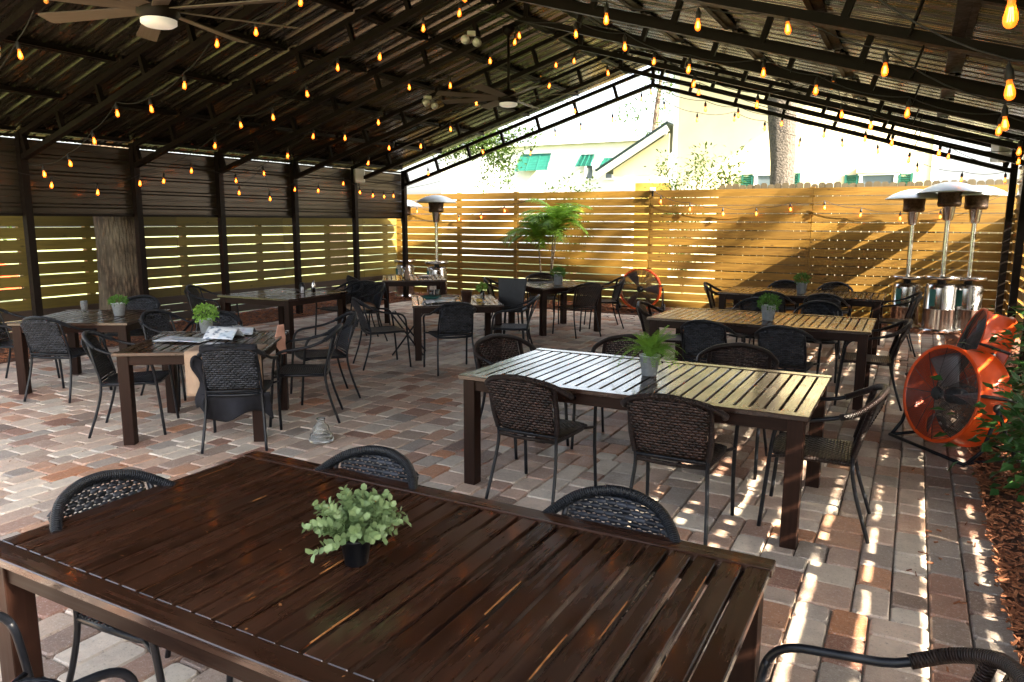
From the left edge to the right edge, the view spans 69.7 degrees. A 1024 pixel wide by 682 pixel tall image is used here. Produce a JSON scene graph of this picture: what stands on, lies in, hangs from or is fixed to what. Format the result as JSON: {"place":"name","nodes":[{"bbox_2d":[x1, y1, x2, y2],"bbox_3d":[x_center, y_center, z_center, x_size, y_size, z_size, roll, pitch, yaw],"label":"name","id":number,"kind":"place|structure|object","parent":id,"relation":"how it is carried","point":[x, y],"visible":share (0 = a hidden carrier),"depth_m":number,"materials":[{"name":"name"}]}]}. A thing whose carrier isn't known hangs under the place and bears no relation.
{"place":"outdoors","nodes":[
{"label":"outdoors","id":0,"kind":"place"},
{"bbox_2d":[0,225,952,336],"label":"ground","id":1,"kind":"structure","parent":0,"point":[293,267],"depth_m":30.83,"materials":[{"name":"green plant"}]},
{"bbox_2d":[86,144,150,309],"bbox_3d":[-6.800,-4.675,11.526,4.820,9.084,4.735,-5,11,-29],"label":"tree","id":2,"kind":"object","parent":1,"relation":"on","point":[116,252],"visible":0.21,"depth_m":11.01,"materials":[{"name":"brown plant"}]},
{"bbox_2d":[330,123,543,272],"bbox_3d":[-2.746,-5.437,22.593,8.780,7.059,3.975,5,11,28],"label":"tree","id":3,"kind":"object","parent":1,"relation":"on","point":[494,139],"visible":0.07,"depth_m":20.49,"materials":[{"name":"green plant"}]},
{"bbox_2d":[441,136,671,259],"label":"house","id":4,"kind":"structure","parent":1,"relation":"on","point":[547,161],"depth_m":31.30,"materials":[{"name":"beige paint"}]},
{"bbox_2d":[541,169,603,280],"bbox_3d":[1.423,-2.720,18.343,1.655,2.963,1.832,-5,10,-27],"label":"shrub","id":5,"kind":"object","parent":1,"relation":"on","point":[570,187],"visible":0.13,"depth_m":18.18,"materials":[{"name":"green plant"}]},
{"bbox_2d":[594,121,672,276],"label":"porch wing","id":6,"kind":"structure","parent":1,"relation":"on","point":[630,162],"depth_m":22.10,"materials":[{"name":"white paint"}]},
{"bbox_2d":[610,66,674,136],"bbox_3d":[5.947,-7.578,31.250,4.003,8.531,2.327,5,11,28],"label":"tree","id":7,"kind":"object","parent":1,"relation":"on","point":[656,122],"visible":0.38,"depth_m":30.82,"materials":[{"name":"green plant"}]},
{"bbox_2d":[640,141,725,293],"bbox_3d":[3.968,-2.854,17.182,1.963,3.624,1.925,5,11,28],"label":"shrub","id":8,"kind":"object","parent":1,"relation":"on","point":[687,174],"visible":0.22,"depth_m":17.18,"materials":[{"name":"green plant"}]},
{"bbox_2d":[701,139,750,278],"bbox_3d":[4.805,-2.751,16.688,0.995,3.584,1.278,5,11,28],"label":"shrub","id":9,"kind":"object","parent":1,"relation":"on","point":[729,178],"visible":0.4,"depth_m":16.51,"materials":[{"name":"green plant"}]},
{"bbox_2d":[767,97,796,273],"bbox_3d":[7.874,-5.942,16.846,8.938,9.964,5.231,5,11,28],"label":"tree","id":10,"kind":"object","parent":1,"relation":"on","point":[782,146],"visible":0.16,"depth_m":17.94,"materials":[{"name":"brown plant"}]},
{"bbox_2d":[664,73,940,285],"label":"house","id":11,"kind":"structure","parent":1,"relation":"on","point":[828,160],"depth_m":20.59,"materials":[{"name":"beige paint"}]},
{"bbox_2d":[858,172,899,213],"bbox_3d":[9.621,-3.844,19.412,0.980,1.200,0.060,5,11,28],"label":"window","id":12,"kind":"structure","parent":11,"relation":"in","point":[889,177],"depth_m":19.33,"materials":[{"name":"white glass"}]},
{"bbox_2d":[0,300,1020,681],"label":"paved floor","id":13,"kind":"structure","parent":0,"point":[50,452],"depth_m":5.17,"materials":[{"name":"brown brick"}]},
{"bbox_2d":[0,308,59,377],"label":"wicker chair","id":14,"kind":"object","parent":13,"relation":"on","point":[8,341],"visible":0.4,"depth_m":8.01,"materials":[{"name":"black wicker"}]},
{"bbox_2d":[20,316,111,402],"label":"wicker chair","id":15,"kind":"object","parent":13,"relation":"on","point":[50,341],"visible":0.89,"depth_m":7.07,"materials":[{"name":"black wicker"}]},
{"bbox_2d":[0,612,138,681],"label":"wicker chair","id":16,"kind":"object","parent":13,"relation":"on","point":[26,674],"visible":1,"depth_m":2.11,"materials":[{"name":"black metal"}]},
{"bbox_2d":[7,309,170,394],"bbox_3d":[-4.445,0.091,7.905,1.150,0.730,1.120,0,9,-3],"label":"square table","id":17,"kind":"object","parent":13,"relation":"on","point":[104,321],"visible":0.6,"depth_m":7.41,"materials":[{"name":"brown wood"}]},
{"bbox_2d":[107,294,128,315],"bbox_3d":[-4.201,-0.389,7.856,0.218,0.234,0.212,-5,10,-27],"label":"potted plant","id":18,"kind":"object","parent":17,"relation":"on","point":[118,307],"visible":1,"depth_m":7.82,"materials":[{"name":"green plant"}]},
{"bbox_2d":[47,469,175,681],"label":"wicker chair","id":19,"kind":"object","parent":13,"relation":"on","point":[65,497],"visible":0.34,"depth_m":2.57,"materials":[{"name":"black wicker"}]},
{"bbox_2d":[99,294,160,356],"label":"wicker chair","id":20,"kind":"object","parent":13,"relation":"on","point":[153,302],"visible":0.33,"depth_m":8.92,"materials":[{"name":"black wicker"}]},
{"bbox_2d":[81,330,179,438],"bbox_3d":[-3.205,0.324,6.165,0.632,0.850,0.580,-2,10,-13],"label":"wicker chair","id":21,"kind":"object","parent":13,"relation":"on","point":[91,344],"visible":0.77,"depth_m":6.10,"materials":[{"name":"black metal"}]},
{"bbox_2d":[138,309,195,400],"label":"wicker chair","id":22,"kind":"object","parent":13,"relation":"on","point":[149,321],"visible":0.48,"depth_m":7.48,"materials":[{"name":"black wicker"}]},
{"bbox_2d":[111,330,288,445],"bbox_3d":[-2.564,0.360,6.279,1.120,0.740,1.120,-1,9,-6],"label":"square table","id":23,"kind":"object","parent":13,"relation":"on","point":[149,351],"visible":0.62,"depth_m":5.84,"materials":[{"name":"brown wood"}]},
{"bbox_2d":[192,303,219,332],"bbox_3d":[-2.751,-0.213,6.608,0.245,0.280,0.243,5,11,28],"label":"potted plant","id":24,"kind":"object","parent":23,"relation":"on","point":[205,323],"visible":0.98,"depth_m":6.58,"materials":[{"name":"green plant"}]},
{"bbox_2d":[203,326,244,339],"bbox_3d":[-2.474,-0.075,6.319,0.270,0.104,0.222,2,9,8],"label":"menu","id":25,"kind":"object","parent":23,"relation":"on","point":[220,332],"visible":1,"depth_m":6.27,"materials":[{"name":"paper"}]},
{"bbox_2d":[184,344,267,395],"bbox_3d":[-2.249,0.229,5.831,0.571,0.356,0.306,-1,9,-6],"label":"cloth","id":26,"kind":"object","parent":23,"relation":"on","point":[192,383],"visible":0.23,"depth_m":5.67,"materials":[{"name":"beige fabric"}]},
{"bbox_2d":[177,310,242,406],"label":"wicker chair","id":27,"kind":"object","parent":13,"relation":"on","point":[233,317],"visible":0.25,"depth_m":7.41,"materials":[{"name":"black wicker"}]},
{"bbox_2d":[184,284,239,330],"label":"wicker chair","id":28,"kind":"object","parent":13,"relation":"on","point":[192,298],"visible":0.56,"depth_m":10.35,"materials":[{"name":"black wicker"}]},
{"bbox_2d":[196,343,282,453],"bbox_3d":[-2.155,0.389,5.799,0.580,0.850,0.632,-1,9,-9],"label":"wicker chair","id":29,"kind":"object","parent":13,"relation":"on","point":[228,368],"visible":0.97,"depth_m":5.58,"materials":[{"name":"black wicker"}]},
{"bbox_2d":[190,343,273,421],"bbox_3d":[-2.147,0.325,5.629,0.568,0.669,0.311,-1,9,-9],"label":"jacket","id":30,"kind":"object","parent":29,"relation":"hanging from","point":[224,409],"visible":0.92,"depth_m":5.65,"materials":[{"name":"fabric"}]},
{"bbox_2d":[217,288,347,353],"bbox_3d":[-3.207,-0.315,10.421,1.250,0.730,1.250,4,10,24],"label":"square table","id":31,"kind":"object","parent":13,"relation":"on","point":[285,300],"visible":0.89,"depth_m":10.05,"materials":[{"name":"brown wood"}]},
{"bbox_2d":[269,323,343,426],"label":"wicker chair","id":32,"kind":"object","parent":13,"relation":"on","point":[322,370],"visible":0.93,"depth_m":6.41,"materials":[{"name":"black metal"}]},
{"bbox_2d":[309,417,333,443],"bbox_3d":[-1.525,0.706,5.877,0.196,0.188,0.196,5,11,28],"label":"glass vase","id":33,"kind":"object","parent":13,"relation":"on","point":[321,433],"visible":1,"depth_m":5.83,"materials":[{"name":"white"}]},
{"bbox_2d":[226,445,418,681],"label":"wicker chair","id":34,"kind":"object","parent":13,"relation":"on","point":[410,474],"visible":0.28,"depth_m":2.98,"materials":[{"name":"black wicker"}]},
{"bbox_2d":[290,311,360,404],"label":"wicker chair","id":35,"kind":"object","parent":13,"relation":"on","point":[345,335],"visible":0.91,"depth_m":7.37,"materials":[{"name":"black wicker"}]},
{"bbox_2d":[315,280,366,335],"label":"wicker chair","id":36,"kind":"object","parent":13,"relation":"on","point":[348,295],"visible":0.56,"depth_m":11.17,"materials":[{"name":"black wicker"}]},
{"bbox_2d":[337,280,379,335],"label":"wicker chair","id":37,"kind":"object","parent":13,"relation":"on","point":[366,284],"visible":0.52,"depth_m":11.26,"materials":[{"name":"black wicker"}]},
{"bbox_2d":[345,282,387,340],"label":"wicker chair","id":38,"kind":"object","parent":13,"relation":"on","point":[380,292],"visible":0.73,"depth_m":10.82,"materials":[{"name":"black wicker"}]},
{"bbox_2d":[351,297,411,370],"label":"wicker chair","id":39,"kind":"object","parent":13,"relation":"on","point":[357,304],"visible":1,"depth_m":8.79,"materials":[{"name":"black wicker"}]},
{"bbox_2d":[0,451,775,681],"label":"dining table","id":40,"kind":"object","parent":13,"relation":"on","point":[215,568],"visible":0.96,"depth_m":2.08,"materials":[{"name":"brown wood"}]},
{"bbox_2d":[301,483,410,567],"bbox_3d":[-0.469,0.540,2.151,0.314,0.233,0.317,5,11,28],"label":"potted plant","id":41,"kind":"object","parent":40,"relation":"on","point":[361,525],"visible":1,"depth_m":2.12,"materials":[{"name":"green plant"}]},
{"bbox_2d":[382,275,446,322],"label":"square table","id":42,"kind":"object","parent":13,"relation":"on","point":[438,281],"visible":0.8,"depth_m":12.63,"materials":[{"name":"brown wood"}]},
{"bbox_2d":[423,302,477,375],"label":"wicker chair","id":43,"kind":"object","parent":13,"relation":"on","point":[453,319],"visible":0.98,"depth_m":8.39,"materials":[{"name":"black wicker"}]},
{"bbox_2d":[411,295,503,360],"bbox_3d":[-0.764,-0.204,9.900,1.150,0.700,1.300,-1,9,-8],"label":"square table","id":44,"kind":"object","parent":13,"relation":"on","point":[488,305],"visible":0.62,"depth_m":9.32,"materials":[{"name":"brown wood"}]},
{"bbox_2d":[0,0,1023,376],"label":"pavilion","id":45,"kind":"structure","parent":13,"relation":"on","point":[74,82],"depth_m":9.62,"materials":[{"name":"metal"}]},
{"bbox_2d":[38,0,300,42],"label":"ceiling fan","id":46,"kind":"object","parent":45,"relation":"hanging from","point":[156,17],"visible":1,"depth_m":4.84,"materials":[{"name":"wood"}]},
{"bbox_2d":[1,162,405,200],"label":"string lights","id":47,"kind":"object","parent":45,"relation":"hanging from","point":[140,184],"visible":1,"depth_m":11.35,"materials":[{"name":"rubber"}]},
{"bbox_2d":[436,25,576,108],"bbox_3d":[-0.044,-3.393,9.105,1.742,0.964,1.742,-9,13,-43],"label":"ceiling fan","id":48,"kind":"object","parent":45,"relation":"hanging from","point":[507,98],"visible":1,"depth_m":9.05,"materials":[{"name":"wood"}]},
{"bbox_2d":[0,0,1023,100],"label":"string lights","id":49,"kind":"object","parent":45,"relation":"hanging from","point":[1009,90],"visible":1,"depth_m":3.11,"materials":[{"name":"glass"}]},
{"bbox_2d":[28,0,1023,176],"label":"string lights","id":50,"kind":"object","parent":45,"relation":"hanging from","point":[1004,110],"visible":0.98,"depth_m":5.17,"materials":[{"name":"glass"}]},
{"bbox_2d":[139,0,1023,170],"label":"string lights","id":51,"kind":"object","parent":45,"relation":"hanging from","point":[998,132],"visible":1,"depth_m":6.97,"materials":[{"name":"glass"}]},
{"bbox_2d":[227,25,1023,175],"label":"string lights","id":52,"kind":"object","parent":45,"relation":"hanging from","point":[1019,145],"visible":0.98,"depth_m":8.27,"materials":[{"name":"rubber"}]},
{"bbox_2d":[303,52,1023,180],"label":"string lights","id":53,"kind":"object","parent":45,"relation":"hanging from","point":[1018,161],"visible":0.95,"depth_m":9.74,"materials":[{"name":"rubber"}]},
{"bbox_2d":[372,84,1016,184],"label":"string lights","id":54,"kind":"object","parent":45,"relation":"hanging from","point":[824,131],"visible":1,"depth_m":11.07,"materials":[{"name":"rubber"}]},
{"bbox_2d":[411,92,1006,187],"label":"string lights","id":55,"kind":"object","parent":45,"relation":"hanging from","point":[877,152],"visible":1,"depth_m":12.50,"materials":[{"name":"rubber"}]},
{"bbox_2d":[1002,0,1018,28],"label":"string lights","id":56,"kind":"object","parent":45,"relation":"hanging from","point":[1010,18],"visible":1,"depth_m":2.27,"materials":[{"name":"glass"}]},
{"bbox_2d":[498,278,529,338],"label":"chair","id":57,"kind":"object","parent":13,"relation":"on","point":[511,291],"visible":0.62,"depth_m":10.60,"materials":[{"name":"black metal"}]},
{"bbox_2d":[489,294,539,357],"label":"wicker chair","id":58,"kind":"object","parent":13,"relation":"on","point":[512,326],"visible":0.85,"depth_m":9.05,"materials":[{"name":"black wicker"}]},
{"bbox_2d":[473,333,568,459],"bbox_3d":[0.044,0.398,5.801,0.602,0.850,0.632,-7,12,-39],"label":"wicker chair","id":59,"kind":"object","parent":13,"relation":"on","point":[481,356],"visible":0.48,"depth_m":5.93,"materials":[{"name":"black wicker"}]},
{"bbox_2d":[484,374,596,503],"bbox_3d":[0.175,0.579,4.697,0.602,0.850,0.632,6,11,30],"label":"wicker chair","id":60,"kind":"object","parent":13,"relation":"on","point":[521,404],"visible":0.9,"depth_m":4.47,"materials":[{"name":"black wicker"}]},
{"bbox_2d":[525,272,559,323],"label":"wicker chair","id":61,"kind":"object","parent":13,"relation":"on","point":[532,277],"visible":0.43,"depth_m":13.02,"materials":[{"name":"black wicker"}]},
{"bbox_2d":[508,280,603,335],"bbox_3d":[0.682,-0.556,11.964,1.150,0.740,1.150,-5,11,-28],"label":"square table","id":62,"kind":"object","parent":13,"relation":"on","point":[543,289],"visible":0.56,"depth_m":11.67,"materials":[{"name":"brown wood"}]},
{"bbox_2d":[552,282,601,338],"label":"wicker chair","id":63,"kind":"object","parent":13,"relation":"on","point":[581,301],"visible":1,"depth_m":11.13,"materials":[{"name":"black wicker"}]},
{"bbox_2d":[519,485,680,681],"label":"wicker chair","id":64,"kind":"object","parent":13,"relation":"on","point":[661,516],"visible":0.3,"depth_m":2.52,"materials":[{"name":"black wicker"}]},
{"bbox_2d":[584,276,625,328],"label":"wicker chair","id":65,"kind":"object","parent":13,"relation":"on","point":[618,287],"visible":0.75,"depth_m":12.23,"materials":[{"name":"black wicker"}]},
{"bbox_2d":[570,334,664,450],"bbox_3d":[0.844,0.404,5.785,0.602,0.850,0.632,5,11,28],"label":"wicker chair","id":66,"kind":"object","parent":13,"relation":"on","point":[605,342],"visible":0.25,"depth_m":6.01,"materials":[{"name":"black wicker"}]},
{"bbox_2d":[458,348,831,549],"bbox_3d":[0.878,0.594,4.904,2.160,0.750,1.200,5,11,28],"label":"dining table","id":67,"kind":"object","parent":13,"relation":"on","point":[742,396],"visible":0.84,"depth_m":4.66,"materials":[{"name":"brown wood"}]},
{"bbox_2d":[613,325,685,375],"bbox_3d":[0.888,0.065,4.804,0.486,0.326,0.496,5,11,28],"label":"potted plant","id":68,"kind":"object","parent":67,"relation":"on","point":[652,347],"visible":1,"depth_m":4.77,"materials":[{"name":"green plant"}]},
{"bbox_2d":[636,300,683,353],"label":"wicker chair","id":69,"kind":"object","parent":13,"relation":"on","point":[642,311],"visible":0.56,"depth_m":8.43,"materials":[{"name":"black wicker"}]},
{"bbox_2d":[620,393,738,544],"bbox_3d":[0.957,0.658,4.232,0.602,0.850,0.632,5,10,27],"label":"wicker chair","id":70,"kind":"object","parent":13,"relation":"on","point":[671,427],"visible":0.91,"depth_m":4.00,"materials":[{"name":"black wicker"}]},
{"bbox_2d":[680,319,745,365],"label":"wicker chair","id":71,"kind":"object","parent":13,"relation":"on","point":[703,335],"visible":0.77,"depth_m":6.95,"materials":[{"name":"black wicker"}]},
{"bbox_2d":[703,282,742,341],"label":"wicker chair","id":72,"kind":"object","parent":13,"relation":"on","point":[708,290],"visible":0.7,"depth_m":11.18,"materials":[{"name":"black wicker"}]},
{"bbox_2d":[678,342,778,479],"bbox_3d":[1.591,0.472,5.385,0.602,0.850,0.632,5,11,29],"label":"wicker chair","id":73,"kind":"object","parent":13,"relation":"on","point":[717,349],"visible":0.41,"depth_m":5.54,"materials":[{"name":"black wicker"}]},
{"bbox_2d":[726,297,777,341],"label":"wicker chair","id":74,"kind":"object","parent":13,"relation":"on","point":[746,307],"visible":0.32,"depth_m":8.96,"materials":[{"name":"black wicker"}]},
{"bbox_2d":[647,307,876,409],"bbox_3d":[2.631,0.125,7.818,2.140,0.750,1.140,5,11,28],"label":"dining table","id":75,"kind":"object","parent":13,"relation":"on","point":[824,327],"visible":0.84,"depth_m":7.54,"materials":[{"name":"brown wood"}]},
{"bbox_2d":[757,293,781,320],"bbox_3d":[2.639,-0.358,7.551,0.259,0.288,0.255,5,11,28],"label":"potted plant","id":76,"kind":"object","parent":75,"relation":"on","point":[768,311],"visible":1,"depth_m":7.51,"materials":[{"name":"green plant"}]},
{"bbox_2d":[748,291,796,350],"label":"wicker chair","id":77,"kind":"object","parent":13,"relation":"on","point":[782,308],"visible":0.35,"depth_m":9.81,"materials":[{"name":"black wicker"}]},
{"bbox_2d":[767,280,798,313],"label":"wicker chair","id":78,"kind":"object","parent":13,"relation":"on","point":[782,283],"visible":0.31,"depth_m":11.63,"materials":[{"name":"black wicker"}]},
{"bbox_2d":[754,325,821,373],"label":"wicker chair","id":79,"kind":"object","parent":13,"relation":"on","point":[784,345],"visible":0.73,"depth_m":6.59,"materials":[{"name":"black wicker"}]},
{"bbox_2d":[717,286,885,354],"bbox_3d":[4.157,-0.328,10.629,2.140,0.750,1.120,5,11,28],"label":"dining table","id":80,"kind":"object","parent":13,"relation":"on","point":[874,300],"visible":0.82,"depth_m":10.44,"materials":[{"name":"brown wood"}]},
{"bbox_2d":[784,300,842,382],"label":"wicker chair","id":81,"kind":"object","parent":13,"relation":"on","point":[822,304],"visible":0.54,"depth_m":8.56,"materials":[{"name":"black wicker"}]},
{"bbox_2d":[757,384,889,543],"bbox_3d":[1.829,0.647,4.322,0.632,0.850,0.602,5,10,26],"label":"wicker chair","id":82,"kind":"object","parent":13,"relation":"on","point":[815,446],"visible":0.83,"depth_m":4.22,"materials":[{"name":"black wicker"}]},
{"bbox_2d":[801,293,850,358],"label":"wicker chair","id":83,"kind":"object","parent":13,"relation":"on","point":[832,298],"visible":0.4,"depth_m":9.48,"materials":[{"name":"black wicker"}]},
{"bbox_2d":[809,282,852,341],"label":"wicker chair","id":84,"kind":"object","parent":13,"relation":"on","point":[832,285],"visible":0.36,"depth_m":11.28,"materials":[{"name":"black wicker"}]},
{"bbox_2d":[833,319,912,410],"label":"wicker chair","id":85,"kind":"object","parent":13,"relation":"on","point":[902,332],"visible":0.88,"depth_m":7.03,"materials":[{"name":"black metal"}]},
{"bbox_2d":[755,643,1023,681],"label":"wicker chair","id":86,"kind":"object","parent":13,"relation":"on","point":[989,662],"visible":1,"depth_m":1.76,"materials":[{"name":"black metal"}]},
{"bbox_2d":[869,291,922,356],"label":"wicker chair","id":87,"kind":"object","parent":13,"relation":"on","point":[916,300],"visible":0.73,"depth_m":9.87,"materials":[{"name":"black wicker"}]},
{"bbox_2d":[888,345,1020,466],"bbox_3d":[3.456,0.437,5.691,0.549,0.826,0.874,-1,9,-10],"label":"drum fan","id":88,"kind":"object","parent":13,"relation":"on","point":[923,392],"visible":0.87,"depth_m":5.62},
{"bbox_2d":[0,66,1020,227],"label":"sky","id":89,"kind":"structure","parent":0,"point":[601,128],"materials":[{"name":"white"}]},
{"bbox_2d":[0,291,1023,671],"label":"mulch bed","id":90,"kind":"object","parent":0,"point":[270,313],"visible":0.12,"depth_m":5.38,"materials":[{"name":"brown wood"}]},
{"bbox_2d":[0,216,396,341],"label":"slat fence","id":91,"kind":"object","parent":90,"relation":"on","point":[172,296],"visible":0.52,"depth_m":12.96,"materials":[{"name":"beige wood"}]},
{"bbox_2d":[394,200,422,296],"bbox_3d":[-2.478,-2.140,16.989,0.864,2.218,0.864,5,11,28],"label":"patio heater","id":92,"kind":"object","parent":90,"relation":"on","point":[399,289],"visible":0.3,"depth_m":16.93,"materials":[{"name":"silver metal"}]},
{"bbox_2d":[415,195,455,294],"bbox_3d":[-1.636,-2.005,15.971,0.892,2.288,0.892,5,11,28],"label":"patio heater","id":93,"kind":"object","parent":90,"relation":"on","point":[436,204],"visible":0.78,"depth_m":15.83,"materials":[{"name":"silver metal"}]},
{"bbox_2d":[502,198,592,303],"bbox_3d":[0.723,-1.857,15.370,1.928,2.214,1.586,5,11,28],"label":"palm","id":94,"kind":"object","parent":90,"relation":"on","point":[553,221],"visible":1,"depth_m":15.06,"materials":[{"name":"green plant"}]},
{"bbox_2d":[616,268,664,313],"bbox_3d":[2.503,-0.995,14.326,0.914,0.857,0.549,3,10,18],"label":"drum fan","id":95,"kind":"object","parent":90,"relation":"on","point":[633,275],"visible":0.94,"depth_m":14.21},
{"bbox_2d":[396,184,1017,322],"bbox_3d":[2.710,-1.885,15.063,12.562,2.380,0.110,5,11,28],"label":"slat fence","id":96,"kind":"object","parent":90,"relation":"on","point":[503,222],"visible":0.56,"depth_m":14.33,"materials":[{"name":"brown wood"}]},
{"bbox_2d":[654,191,999,220],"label":"string lights","id":97,"kind":"object","parent":96,"relation":"hanging from","point":[900,213],"visible":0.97,"depth_m":13.47,"materials":[{"name":"rubber"}]},
{"bbox_2d":[714,179,1023,316],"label":"picket fence","id":98,"kind":"object","parent":90,"relation":"on","point":[866,184],"visible":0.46,"depth_m":13.44,"materials":[{"name":"brown wood"}]},
{"bbox_2d":[885,189,937,327],"bbox_3d":[6.625,-1.366,12.273,0.892,2.288,0.892,5,11,28],"label":"patio heater","id":99,"kind":"object","parent":90,"relation":"on","point":[914,201],"visible":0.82,"depth_m":12.17,"materials":[{"name":"silver metal"}]},
{"bbox_2d":[918,182,983,333],"bbox_3d":[6.912,-1.331,11.774,0.928,2.382,0.928,5,11,28],"label":"patio heater","id":100,"kind":"object","parent":90,"relation":"on","point":[939,305],"visible":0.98,"depth_m":11.69,"materials":[{"name":"silver metal"}]},
{"bbox_2d":[929,370,1023,502],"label":"shrub","id":101,"kind":"object","parent":90,"relation":"on","point":[1008,414],"visible":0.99,"depth_m":4.78,"materials":[{"name":"green plant"}]},
{"bbox_2d":[954,185,1007,331],"bbox_3d":[7.379,-1.316,11.842,0.910,2.335,0.910,5,11,28],"label":"patio heater","id":102,"kind":"object","parent":90,"relation":"on","point":[969,299],"visible":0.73,"depth_m":11.74,"materials":[{"name":"silver metal"}]},
{"bbox_2d":[945,308,1017,404],"bbox_3d":[4.691,0.126,7.300,0.563,0.910,0.894,4,10,20],"label":"drum fan","id":103,"kind":"object","parent":90,"relation":"on","point":[982,325],"visible":0.55,"depth_m":7.05},
{"bbox_2d":[956,305,1023,441],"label":"shrub","id":104,"kind":"object","parent":90,"relation":"on","point":[1015,384],"visible":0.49,"depth_m":5.77,"materials":[{"name":"green plant"}]},
{"bbox_2d":[1004,221,1023,338],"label":"slat fence","id":105,"kind":"object","parent":90,"relation":"on","point":[1020,302],"visible":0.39,"depth_m":10.90,"materials":[{"name":"brown wood"}]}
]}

